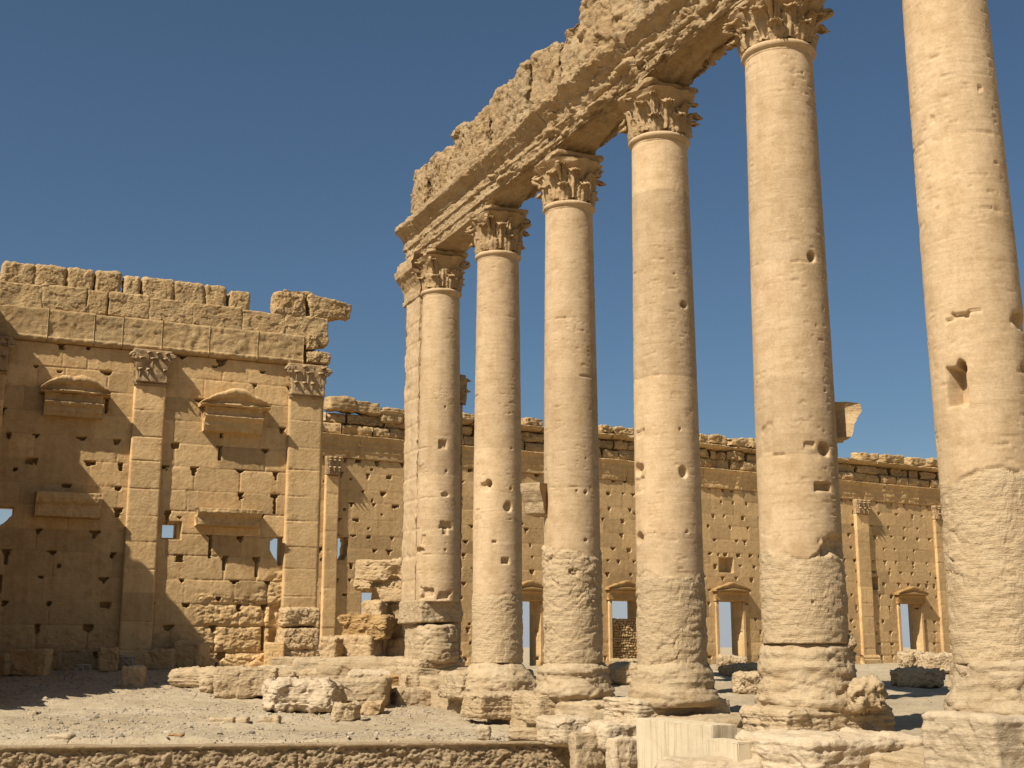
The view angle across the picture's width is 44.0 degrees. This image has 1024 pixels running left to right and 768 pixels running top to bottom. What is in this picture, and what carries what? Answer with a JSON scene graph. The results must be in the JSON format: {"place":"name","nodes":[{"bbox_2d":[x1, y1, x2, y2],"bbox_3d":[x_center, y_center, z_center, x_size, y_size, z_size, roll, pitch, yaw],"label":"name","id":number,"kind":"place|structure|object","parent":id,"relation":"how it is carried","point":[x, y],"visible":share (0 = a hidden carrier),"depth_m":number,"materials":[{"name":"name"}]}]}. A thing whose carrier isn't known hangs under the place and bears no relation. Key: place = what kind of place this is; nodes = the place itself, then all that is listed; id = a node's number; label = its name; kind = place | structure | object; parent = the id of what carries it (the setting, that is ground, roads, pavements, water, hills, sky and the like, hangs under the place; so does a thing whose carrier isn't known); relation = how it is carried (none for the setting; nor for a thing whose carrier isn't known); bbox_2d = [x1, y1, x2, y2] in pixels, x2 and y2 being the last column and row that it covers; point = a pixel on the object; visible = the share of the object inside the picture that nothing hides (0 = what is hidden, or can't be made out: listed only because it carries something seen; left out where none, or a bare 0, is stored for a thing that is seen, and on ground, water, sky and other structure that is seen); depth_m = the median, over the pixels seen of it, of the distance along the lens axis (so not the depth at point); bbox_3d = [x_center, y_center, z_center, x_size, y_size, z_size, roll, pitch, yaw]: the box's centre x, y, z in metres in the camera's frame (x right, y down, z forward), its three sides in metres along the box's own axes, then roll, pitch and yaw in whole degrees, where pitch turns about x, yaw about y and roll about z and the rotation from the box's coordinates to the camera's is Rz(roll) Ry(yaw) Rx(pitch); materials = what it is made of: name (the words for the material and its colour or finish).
{"place":"outdoors","nodes":[
{"label":"outdoors","id":0,"kind":"place"},
{"bbox_2d":[0,647,949,744],"bbox_3d":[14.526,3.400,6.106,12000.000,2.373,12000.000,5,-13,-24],"label":"ground","id":1,"kind":"structure","parent":0,"point":[908,719],"depth_m":35.91,"materials":[{"name":"beige gravel"}]},
{"bbox_2d":[0,653,12,676],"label":"fallen block","id":2,"kind":"object","parent":1,"relation":"on","point":[6,663],"depth_m":51.88,"materials":[{"name":"stone"}]},
{"bbox_2d":[9,648,52,676],"bbox_3d":[-19.991,11.571,52.620,1.702,1.224,0.954,0,-12,0],"label":"fallen block","id":3,"kind":"object","parent":1,"relation":"on","point":[34,662],"depth_m":52.28,"materials":[{"name":"stone"}]},
{"bbox_2d":[97,647,118,671],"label":"fallen block","id":4,"kind":"object","parent":1,"relation":"on","point":[107,659],"depth_m":56.01,"materials":[{"name":"stone"}]},
{"bbox_2d":[120,665,146,687],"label":"fallen block","id":5,"kind":"object","parent":1,"relation":"on","point":[133,676],"depth_m":46.80,"materials":[{"name":"stone"}]},
{"bbox_2d":[149,648,176,669],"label":"fallen block","id":6,"kind":"object","parent":1,"relation":"on","point":[162,658],"depth_m":58.00,"materials":[{"name":"stone"}]},
{"bbox_2d":[0,304,332,670],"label":"ruined wall","id":7,"kind":"structure","parent":1,"relation":"on","point":[123,440],"depth_m":60.22,"materials":[{"name":"stone"}]},
{"bbox_2d":[0,281,42,307],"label":"parapet block","id":8,"kind":"structure","parent":7,"relation":"on","point":[21,294],"depth_m":59.09,"materials":[{"name":"stone"}]},
{"bbox_2d":[0,261,35,284],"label":"parapet stone","id":9,"kind":"object","parent":8,"relation":"on","point":[17,272],"visible":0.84,"depth_m":59.26,"materials":[{"name":"stone"}]},
{"bbox_2d":[42,284,87,312],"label":"parapet block","id":10,"kind":"structure","parent":7,"relation":"on","point":[58,297],"depth_m":59.88,"materials":[{"name":"stone"}]},
{"bbox_2d":[34,264,66,285],"bbox_3d":[-21.948,-4.955,60.246,1.580,1.314,1.021,5,-13,-24],"label":"parapet stone","id":11,"kind":"object","parent":10,"relation":"on","point":[50,274],"visible":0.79,"depth_m":59.86,"materials":[{"name":"stone"}]},
{"bbox_2d":[65,267,94,291],"bbox_3d":[-20.749,-4.851,60.791,1.370,1.362,1.017,5,-13,-24],"label":"parapet stone","id":12,"kind":"object","parent":10,"relation":"on","point":[76,277],"visible":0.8,"depth_m":60.43,"materials":[{"name":"stone"}]},
{"bbox_2d":[86,290,107,315],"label":"parapet block","id":13,"kind":"structure","parent":7,"relation":"on","point":[97,302],"depth_m":60.48,"materials":[{"name":"stone"}]},
{"bbox_2d":[93,270,121,294],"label":"parapet stone","id":14,"kind":"object","parent":13,"relation":"on","point":[107,281],"visible":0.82,"depth_m":60.93,"materials":[{"name":"stone"}]},
{"bbox_2d":[107,291,150,318],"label":"parapet block","id":15,"kind":"structure","parent":7,"relation":"on","point":[121,304],"depth_m":61.06,"materials":[{"name":"stone"}]},
{"bbox_2d":[121,275,140,294],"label":"parapet stone","id":16,"kind":"object","parent":15,"relation":"on","point":[131,284],"visible":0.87,"depth_m":61.39,"materials":[{"name":"stone"}]},
{"bbox_2d":[149,298,192,323],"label":"parapet block","id":17,"kind":"structure","parent":7,"relation":"on","point":[175,311],"depth_m":61.86,"materials":[{"name":"stone"}]},
{"bbox_2d":[140,277,174,299],"bbox_3d":[-17.400,-4.486,62.277,1.714,1.381,1.032,5,-13,-24],"label":"parapet stone","id":18,"kind":"object","parent":17,"relation":"on","point":[158,288],"visible":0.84,"depth_m":61.88,"materials":[{"name":"stone"}]},
{"bbox_2d":[173,281,204,303],"bbox_3d":[-16.054,-4.350,62.887,1.634,1.382,1.014,5,-13,-24],"label":"parapet stone","id":19,"kind":"object","parent":17,"relation":"on","point":[186,292],"visible":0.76,"depth_m":62.49,"materials":[{"name":"stone"}]},
{"bbox_2d":[192,303,241,329],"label":"parapet block","id":20,"kind":"structure","parent":7,"relation":"on","point":[213,315],"depth_m":62.78,"materials":[{"name":"stone"}]},
{"bbox_2d":[204,284,226,305],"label":"parapet stone","id":21,"kind":"object","parent":20,"relation":"on","point":[216,294],"visible":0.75,"depth_m":63.03,"materials":[{"name":"stone"}]},
{"bbox_2d":[226,291,249,312],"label":"parapet stone","id":22,"kind":"object","parent":20,"relation":"on","point":[241,299],"visible":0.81,"depth_m":63.52,"materials":[{"name":"stone"}]},
{"bbox_2d":[242,310,284,333],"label":"parapet block","id":23,"kind":"structure","parent":7,"relation":"on","point":[262,321],"depth_m":63.71,"materials":[{"name":"stone"}]},
{"bbox_2d":[284,314,328,348],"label":"parapet block","id":24,"kind":"structure","parent":7,"relation":"on","point":[305,326],"depth_m":64.69,"materials":[{"name":"stone"}]},
{"bbox_2d":[270,291,305,315],"bbox_3d":[-11.463,-3.941,64.925,1.868,1.521,1.211,5,-13,-24],"label":"parapet stone","id":25,"kind":"object","parent":24,"relation":"on","point":[284,303],"visible":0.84,"depth_m":64.47,"materials":[{"name":"stone"}]},
{"bbox_2d":[305,293,351,321],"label":"cornice stone","id":26,"kind":"object","parent":24,"relation":"on","point":[330,310],"visible":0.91,"depth_m":65.36,"materials":[{"name":"stone"}]},
{"bbox_2d":[173,640,209,667],"bbox_3d":[-14.885,12.597,58.854,1.604,1.468,1.116,-2,-12,11],"label":"fallen block","id":27,"kind":"object","parent":1,"relation":"on","point":[192,653],"depth_m":58.52,"materials":[{"name":"stone"}]},
{"bbox_2d":[168,666,296,687],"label":"fallen slab","id":28,"kind":"structure","parent":1,"relation":"on","point":[185,677],"depth_m":47.20,"materials":[{"name":"stone"}]},
{"bbox_2d":[213,664,278,698],"bbox_3d":[-9.105,10.273,43.724,2.255,1.200,1.430,0,-12,0],"label":"fallen block","id":29,"kind":"object","parent":1,"relation":"on","point":[243,681],"depth_m":43.13,"materials":[{"name":"stone"}]},
{"bbox_2d":[263,642,284,665],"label":"foundation slab","id":30,"kind":"structure","parent":1,"relation":"on","point":[273,649],"depth_m":60.27,"materials":[{"name":"stone"}]},
{"bbox_2d":[0,740,569,767],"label":"rubble wall","id":31,"kind":"structure","parent":1,"relation":"on","point":[461,754],"depth_m":30.12,"materials":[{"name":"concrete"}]},
{"bbox_2d":[261,676,347,713],"bbox_3d":[-6.288,9.450,38.441,2.535,1.202,1.873,0,-12,0],"label":"boulder","id":32,"kind":"object","parent":1,"relation":"on","point":[289,694],"visible":0.94,"depth_m":37.76,"materials":[{"name":"stone"}]},
{"bbox_2d":[291,656,320,668],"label":"foundation slab","id":33,"kind":"structure","parent":1,"relation":"on","point":[304,662],"depth_m":50.46,"materials":[{"name":"stone"}]},
{"bbox_2d":[330,700,360,722],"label":"fallen stone","id":34,"kind":"object","parent":1,"relation":"on","point":[350,711],"visible":0.97,"depth_m":35.41,"materials":[{"name":"stone"}]},
{"bbox_2d":[316,655,403,679],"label":"foundation slab","id":35,"kind":"structure","parent":1,"relation":"on","point":[334,668],"depth_m":45.21,"materials":[{"name":"stone"}]},
{"bbox_2d":[318,635,343,657],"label":"piled block","id":36,"kind":"object","parent":35,"relation":"on","point":[330,646],"depth_m":45.87,"materials":[{"name":"stone"}]},
{"bbox_2d":[334,634,383,656],"bbox_3d":[-5.658,9.722,46.683,1.719,1.020,1.215,-4,-12,20],"label":"piled block","id":37,"kind":"object","parent":35,"relation":"on","point":[359,645],"depth_m":46.17,"materials":[{"name":"stone"}]},
{"bbox_2d":[337,612,395,640],"bbox_3d":[-5.387,8.959,46.879,2.121,1.192,1.126,-4,-12,20],"label":"piled block","id":38,"kind":"object","parent":37,"relation":"on","point":[378,627],"depth_m":46.47,"materials":[{"name":"stone"}]},
{"bbox_2d":[361,599,389,614],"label":"piled block","id":39,"kind":"object","parent":38,"relation":"on","point":[376,607],"depth_m":46.78,"materials":[{"name":"stone"}]},
{"bbox_2d":[386,637,404,656],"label":"piled block","id":40,"kind":"object","parent":35,"relation":"on","point":[396,647],"depth_m":46.88,"materials":[{"name":"stone"}]},
{"bbox_2d":[391,623,404,638],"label":"jamb stone","id":41,"kind":"object","parent":40,"relation":"on","point":[399,631],"visible":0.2,"depth_m":47.45,"materials":[{"name":"stone"}]},
{"bbox_2d":[389,602,398,622],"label":"piled block","id":42,"kind":"object","parent":41,"relation":"on","point":[394,609],"depth_m":47.21,"materials":[{"name":"stone"}]},
{"bbox_2d":[371,578,401,602],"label":"piled block","id":43,"kind":"object","parent":42,"relation":"on","point":[389,591],"depth_m":47.14,"materials":[{"name":"stone"}]},
{"bbox_2d":[354,557,401,581],"bbox_3d":[-4.819,7.000,47.581,2.103,0.961,1.018,-4,-12,20],"label":"piled block","id":44,"kind":"object","parent":43,"relation":"on","point":[372,570],"depth_m":47.19,"materials":[{"name":"stone"}]},
{"bbox_2d":[336,676,391,708],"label":"foundation block","id":45,"kind":"structure","parent":1,"relation":"on","point":[362,690],"depth_m":39.44,"materials":[{"name":"stone"}]},
{"bbox_2d":[346,668,390,677],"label":"rubble slab","id":46,"kind":"structure","parent":1,"relation":"on","point":[357,673],"depth_m":44.05,"materials":[{"name":"stone"}]},
{"bbox_2d":[360,700,384,715],"bbox_3d":[-4.203,9.703,37.994,0.762,0.488,0.849,0,-12,0],"label":"rubble slab","id":47,"kind":"object","parent":1,"relation":"on","point":[371,707],"depth_m":37.71,"materials":[{"name":"stone"}]},
{"bbox_2d":[390,685,430,705],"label":"foundation block","id":48,"kind":"structure","parent":1,"relation":"on","point":[419,695],"depth_m":40.63,"materials":[{"name":"stone"}]},
{"bbox_2d":[419,675,443,708],"bbox_3d":[-2.444,10.598,42.953,2.239,1.591,6.206,5,-13,-24],"label":"footing course","id":49,"kind":"object","parent":1,"relation":"on","point":[431,682],"visible":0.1,"depth_m":40.79,"materials":[{"name":"stone"}]},
{"bbox_2d":[383,666,468,686],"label":"foundation slab","id":50,"kind":"structure","parent":49,"relation":"on","point":[416,673],"depth_m":42.27,"materials":[{"name":"stone"}]},
{"bbox_2d":[394,248,470,668],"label":"end pier","id":51,"kind":"structure","parent":49,"relation":"on","point":[436,391],"depth_m":43.96,"materials":[{"name":"stone"}]},
{"bbox_2d":[395,216,421,259],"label":"architrave block","id":52,"kind":"structure","parent":51,"relation":"on","point":[407,232],"depth_m":46.69,"materials":[{"name":"stone"}]},
{"bbox_2d":[410,164,431,213],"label":"frieze block","id":53,"kind":"structure","parent":52,"relation":"on","point":[421,194],"depth_m":46.00,"materials":[{"name":"stone"}]},
{"bbox_2d":[460,691,512,719],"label":"foundation block","id":54,"kind":"structure","parent":1,"relation":"on","point":[487,705],"depth_m":35.28,"materials":[{"name":"stone"}]},
{"bbox_2d":[443,690,533,724],"bbox_3d":[-0.151,9.902,38.019,2.257,1.551,5.271,5,-13,-24],"label":"footing course","id":55,"kind":"object","parent":1,"relation":"on","point":[454,706],"visible":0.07,"depth_m":38.56,"materials":[{"name":"stone"}]},
{"bbox_2d":[438,669,533,700],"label":"foundation block","id":56,"kind":"structure","parent":55,"relation":"on","point":[452,685],"depth_m":38.26,"materials":[{"name":"stone"}]},
{"bbox_2d":[465,204,536,692],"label":"column","id":57,"kind":"structure","parent":55,"relation":"on","point":[497,232],"depth_m":39.03,"materials":[{"name":"stone"}]},
{"bbox_2d":[411,165,481,253],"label":"architrave block","id":58,"kind":"structure","parent":57,"relation":"on","point":[440,219],"depth_m":43.56,"materials":[{"name":"stone"}]},
{"bbox_2d":[426,151,440,196],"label":"frieze block","id":59,"kind":"structure","parent":58,"relation":"on","point":[433,173],"depth_m":45.13,"materials":[{"name":"stone"}]},
{"bbox_2d":[439,145,454,186],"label":"frieze block","id":60,"kind":"structure","parent":58,"relation":"on","point":[446,155],"depth_m":44.09,"materials":[{"name":"stone"}]},
{"bbox_2d":[449,122,468,179],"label":"frieze block","id":61,"kind":"structure","parent":58,"relation":"on","point":[459,157],"depth_m":42.79,"materials":[{"name":"stone"}]},
{"bbox_2d":[468,110,552,208],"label":"architrave block","id":62,"kind":"structure","parent":57,"relation":"on","point":[502,168],"depth_m":39.12,"materials":[{"name":"stone"}]},
{"bbox_2d":[464,105,492,166],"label":"frieze block","id":63,"kind":"structure","parent":62,"relation":"on","point":[479,133],"depth_m":41.20,"materials":[{"name":"stone"}]},
{"bbox_2d":[489,79,512,143],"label":"frieze block","id":64,"kind":"structure","parent":62,"relation":"on","point":[500,109],"depth_m":39.95,"materials":[{"name":"stone"}]},
{"bbox_2d":[507,60,532,126],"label":"frieze block","id":65,"kind":"structure","parent":62,"relation":"on","point":[519,90],"depth_m":38.36,"materials":[{"name":"stone"}]},
{"bbox_2d":[529,41,564,109],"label":"frieze block","id":66,"kind":"structure","parent":62,"relation":"on","point":[546,64],"depth_m":37.06,"materials":[{"name":"stone"}]},
{"bbox_2d":[508,727,536,740],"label":"stone","id":67,"kind":"object","parent":1,"relation":"on","point":[521,734],"visible":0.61,"depth_m":31.14,"materials":[{"name":"stone"}]},
{"bbox_2d":[510,700,603,727],"bbox_3d":[1.923,9.122,33.575,2.238,1.674,5.152,5,-13,-24],"label":"footing course","id":68,"kind":"object","parent":1,"relation":"on","point":[588,708],"visible":0.09,"depth_m":32.20,"materials":[{"name":"stone"}]},
{"bbox_2d":[511,692,615,724],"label":"foundation slab","id":69,"kind":"structure","parent":68,"relation":"on","point":[529,707],"depth_m":33.12,"materials":[{"name":"stone"}]},
{"bbox_2d":[520,149,614,701],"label":"column","id":70,"kind":"structure","parent":69,"relation":"on","point":[563,499],"depth_m":34.52,"materials":[{"name":"stone"}]},
{"bbox_2d":[535,714,589,747],"bbox_3d":[1.247,8.436,30.850,0.969,0.775,1.551,5,-13,-24],"label":"ledge rock","id":71,"kind":"object","parent":1,"relation":"on","point":[554,730],"visible":0.76,"depth_m":30.38,"materials":[{"name":"stone"}]},
{"bbox_2d":[568,729,605,767],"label":"ledge rock","id":72,"kind":"object","parent":1,"relation":"on","point":[585,751],"visible":0.69,"depth_m":28.07,"materials":[{"name":"stone"}]},
{"bbox_2d":[596,723,635,751],"bbox_3d":[2.361,7.857,28.221,0.955,0.646,0.561,5,-13,-24],"label":"ledge rock","id":73,"kind":"object","parent":72,"relation":"on","point":[605,732],"visible":0.56,"depth_m":28.01,"materials":[{"name":"stone"}]},
{"bbox_2d":[605,735,636,767],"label":"ledge rock","id":74,"kind":"object","parent":1,"relation":"on","point":[621,751],"visible":0.76,"depth_m":26.82,"materials":[{"name":"stone"}]},
{"bbox_2d":[608,661,637,684],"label":"fallen block","id":75,"kind":"object","parent":1,"relation":"on","point":[621,672],"depth_m":41.79,"materials":[{"name":"stone"}]},
{"bbox_2d":[317,410,950,665],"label":"wall","id":76,"kind":"structure","parent":1,"relation":"on","point":[892,526],"depth_m":98.36,"materials":[{"name":"stone"}]},
{"bbox_2d":[323,396,356,413],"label":"coping stone","id":77,"kind":"object","parent":76,"relation":"on","point":[344,404],"visible":1,"depth_m":84.74,"materials":[{"name":"stone"}]},
{"bbox_2d":[348,400,380,416],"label":"coping stone","id":78,"kind":"object","parent":76,"relation":"on","point":[366,408],"visible":0.87,"depth_m":85.74,"materials":[{"name":"stone"}]},
{"bbox_2d":[378,407,403,424],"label":"coping stone","id":79,"kind":"object","parent":76,"relation":"on","point":[396,419],"visible":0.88,"depth_m":86.46,"materials":[{"name":"stone"}]},
{"bbox_2d":[595,709,742,728],"bbox_3d":[4.029,8.464,29.059,2.232,1.926,5.316,5,-13,-24],"label":"footing course","id":80,"kind":"object","parent":1,"relation":"on","point":[733,718],"visible":0.14,"depth_m":27.49,"materials":[{"name":"stone"}]},
{"bbox_2d":[603,696,730,723],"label":"foundation slab","id":81,"kind":"structure","parent":80,"relation":"on","point":[630,710],"depth_m":28.84,"materials":[{"name":"stone"}]},
{"bbox_2d":[617,77,719,708],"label":"column","id":82,"kind":"structure","parent":81,"relation":"on","point":[672,668],"depth_m":30.08,"materials":[{"name":"stone"}]},
{"bbox_2d":[534,30,639,154],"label":"architrave block","id":83,"kind":"structure","parent":82,"relation":"on","point":[579,111],"depth_m":34.64,"materials":[{"name":"stone"}]},
{"bbox_2d":[560,23,580,82],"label":"frieze block","id":84,"kind":"structure","parent":83,"relation":"on","point":[569,55],"depth_m":35.91,"materials":[{"name":"stone"}]},
{"bbox_2d":[577,0,613,64],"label":"frieze block","id":85,"kind":"structure","parent":83,"relation":"on","point":[595,28],"depth_m":34.15,"materials":[{"name":"stone"}]},
{"bbox_2d":[636,717,736,767],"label":"sawn block","id":86,"kind":"structure","parent":1,"relation":"on","point":[658,738],"depth_m":25.50,"materials":[{"name":"stone"}]},
{"bbox_2d":[654,755,762,767],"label":"ledge rock","id":87,"kind":"object","parent":1,"relation":"on","point":[701,761],"visible":0.92,"depth_m":22.86,"materials":[{"name":"stone"}]},
{"bbox_2d":[706,738,751,761],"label":"sawn block","id":88,"kind":"structure","parent":87,"relation":"on","point":[736,750],"depth_m":23.23,"materials":[{"name":"stone"}]},
{"bbox_2d":[716,654,747,669],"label":"fallen block","id":89,"kind":"object","parent":1,"relation":"on","point":[724,659],"depth_m":59.55,"materials":[{"name":"stone"}]},
{"bbox_2d":[718,662,756,676],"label":"fallen block","id":90,"kind":"object","parent":1,"relation":"on","point":[728,670],"depth_m":50.24,"materials":[{"name":"stone"}]},
{"bbox_2d":[731,670,760,694],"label":"fallen block","id":91,"kind":"object","parent":1,"relation":"on","point":[745,682],"depth_m":37.17,"materials":[{"name":"stone"}]},
{"bbox_2d":[868,746,923,767],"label":"footing course","id":92,"kind":"object","parent":1,"relation":"on","point":[909,758],"visible":0.32,"depth_m":21.61,"materials":[{"name":"stone"}]},
{"bbox_2d":[921,710,1023,767],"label":"foundation block","id":93,"kind":"structure","parent":92,"relation":"on","point":[958,739],"depth_m":19.30,"materials":[{"name":"stone"}]},
{"bbox_2d":[902,0,1023,714],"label":"column","id":94,"kind":"structure","parent":93,"relation":"on","point":[974,314],"depth_m":21.15,"materials":[{"name":"stone"}]},
{"bbox_2d":[890,666,945,688],"bbox_3d":[13.769,9.974,43.020,1.700,0.808,1.288,0,-12,0],"label":"fallen block","id":95,"kind":"object","parent":1,"relation":"on","point":[915,677],"depth_m":42.50,"materials":[{"name":"stone"}]},
{"bbox_2d":[916,651,951,673],"bbox_3d":[18.318,11.991,54.329,1.774,1.062,1.375,0,-12,0],"label":"fallen block","id":96,"kind":"object","parent":1,"relation":"on","point":[931,660],"depth_m":53.77,"materials":[{"name":"stone"}]},
{"bbox_2d":[0,0,1023,647],"label":"sky","id":97,"kind":"structure","parent":0,"point":[260,148],"materials":[{"name":"blue"}]},
{"bbox_3d":[6.058,7.644,24.643,2.210,1.739,5.071,5,-13,-24],"label":"footing course","id":98,"kind":"object","parent":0,"visible":0},
{"bbox_2d":[739,704,894,731],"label":"foundation slab","id":99,"kind":"structure","parent":98,"relation":"on","point":[756,717],"depth_m":23.95,"materials":[{"name":"stone"}]},
{"bbox_2d":[722,0,861,714],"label":"column","id":100,"kind":"structure","parent":99,"relation":"on","point":[804,423],"depth_m":25.63,"materials":[{"name":"stone"}]},
{"bbox_2d":[623,0,743,86],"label":"architrave block","id":101,"kind":"structure","parent":100,"relation":"on","point":[683,43],"depth_m":30.83,"materials":[{"name":"stone"}]},
{"bbox_2d":[609,0,656,32],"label":"frieze block","id":102,"kind":"structure","parent":101,"relation":"on","point":[624,13],"depth_m":32.71,"materials":[{"name":"stone"}]},
{"bbox_2d":[847,673,888,715],"bbox_3d":[6.729,5.946,24.172,0.957,0.849,0.980,0,-12,0],"label":"broken base piece","id":103,"kind":"object","parent":100,"relation":"attached to","point":[867,694],"visible":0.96,"depth_m":23.94,"materials":[{"name":"stone"}]},
{"bbox_2d":[735,727,922,767],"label":"foundation slab","id":104,"kind":"structure","parent":98,"relation":"on","point":[846,747],"depth_m":22.21,"materials":[{"name":"stone"}]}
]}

